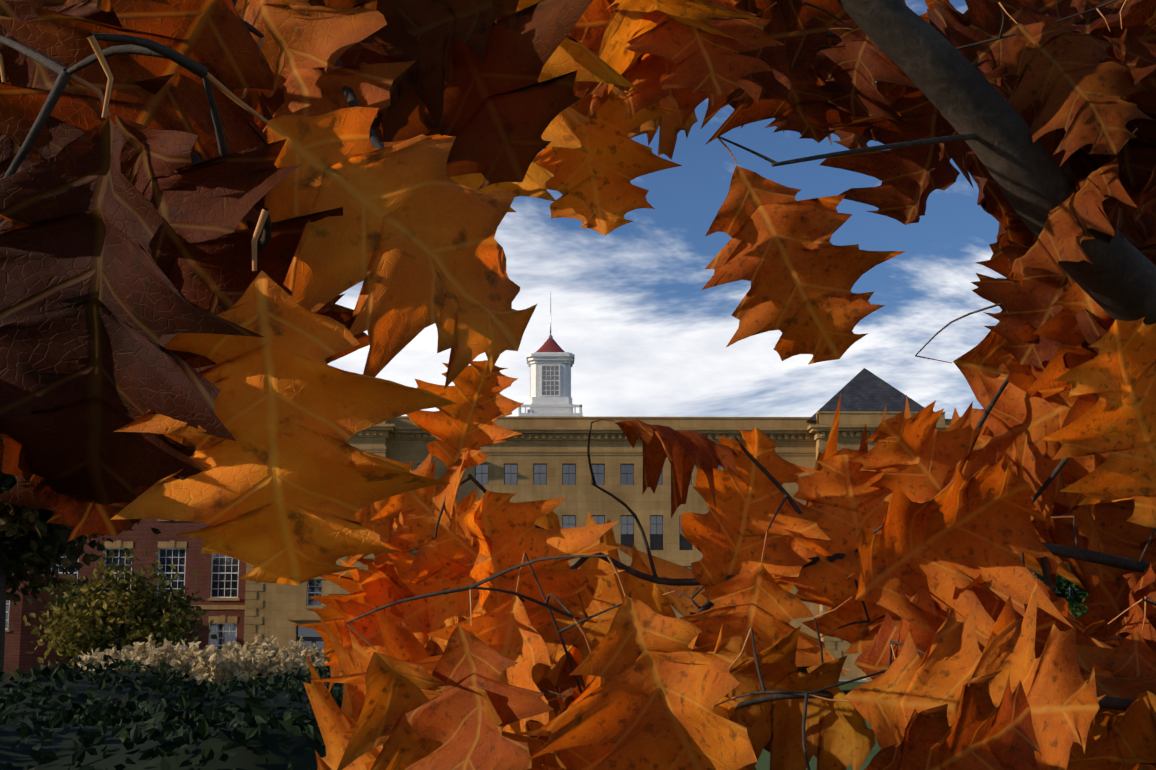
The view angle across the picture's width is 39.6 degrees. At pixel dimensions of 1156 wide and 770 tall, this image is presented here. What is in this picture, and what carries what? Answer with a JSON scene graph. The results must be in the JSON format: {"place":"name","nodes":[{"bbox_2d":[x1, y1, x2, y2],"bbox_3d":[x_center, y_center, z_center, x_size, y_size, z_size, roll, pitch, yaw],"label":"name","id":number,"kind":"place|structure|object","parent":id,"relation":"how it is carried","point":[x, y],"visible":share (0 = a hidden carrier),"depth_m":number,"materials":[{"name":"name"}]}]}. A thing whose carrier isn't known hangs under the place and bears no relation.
{"place":"outdoors","nodes":[
{"label":"outdoors","id":0,"kind":"place"},
{"bbox_2d":[102,641,323,684],"bbox_3d":[-8.691,7.114,38.746,6.872,1.873,4.221,0,-9,-1],"label":"flowering bush","id":1,"kind":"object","parent":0,"point":[213,668],"depth_m":37.57,"materials":[{"name":"plant"}]},
{"bbox_2d":[77,634,329,685],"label":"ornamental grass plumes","id":2,"kind":"object","parent":1,"relation":"attached to","point":[198,664],"visible":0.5,"depth_m":38.00,"materials":[{"name":"beige plant"}]},
{"bbox_2d":[39,368,1078,679],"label":"library building","id":3,"kind":"structure","parent":0,"point":[541,458],"depth_m":92.14,"materials":[{"name":"stone"}]},
{"bbox_2d":[518,296,582,415],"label":"cupola","id":4,"kind":"object","parent":3,"relation":"on","point":[550,361],"visible":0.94,"depth_m":95.61,"materials":[{"name":"paint"}]},
{"bbox_2d":[0,0,1155,769],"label":"oak tree","id":5,"kind":"object","parent":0,"point":[172,342],"depth_m":1.59,"materials":[{"name":"orange plant"}]},
{"bbox_2d":[328,0,1005,418],"label":"sky","id":6,"kind":"structure","parent":0,"point":[643,333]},
{"bbox_2d":[753,682,880,769],"bbox_3d":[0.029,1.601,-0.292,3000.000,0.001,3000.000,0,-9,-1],"label":"lawn","id":7,"kind":"structure","parent":0,"point":[763,763],"depth_m":24.81,"materials":[{"name":"green plant"}]},
{"bbox_2d":[3,571,74,680],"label":"building","id":8,"kind":"structure","parent":7,"relation":"on","point":[19,639],"depth_m":83.52,"materials":[{"name":"brick"}]},
{"bbox_2d":[6,553,88,625],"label":"tree","id":9,"kind":"object","parent":7,"relation":"on","point":[25,591],"visible":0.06,"depth_m":66.78,"materials":[{"name":"green plant"}]},
{"bbox_2d":[0,465,160,679],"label":"tree","id":10,"kind":"object","parent":7,"relation":"on","point":[20,526],"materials":[{"name":"green plant"}]},
{"bbox_2d":[23,548,216,668],"bbox_3d":[-15.146,8.152,54.103,6.134,5.254,5.392,0,-9,-1],"label":"bush","id":11,"kind":"object","parent":7,"relation":"on","point":[116,598],"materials":[{"name":"green plant"}]},
{"bbox_2d":[0,655,343,769],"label":"hedge bed","id":12,"kind":"object","parent":7,"relation":"on","point":[255,714],"depth_m":13.34,"materials":[{"name":"green plant"}]},
{"bbox_2d":[1028,562,1119,617],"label":"green tree","id":13,"kind":"object","parent":7,"relation":"on","point":[1077,600],"visible":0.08,"depth_m":69.28,"materials":[{"name":"green plant"}]},
{"bbox_2d":[839,680,870,681],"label":"front walk pavement","id":14,"kind":"structure","parent":0,"point":[855,681],"depth_m":85.86,"materials":[{"name":"concrete"}]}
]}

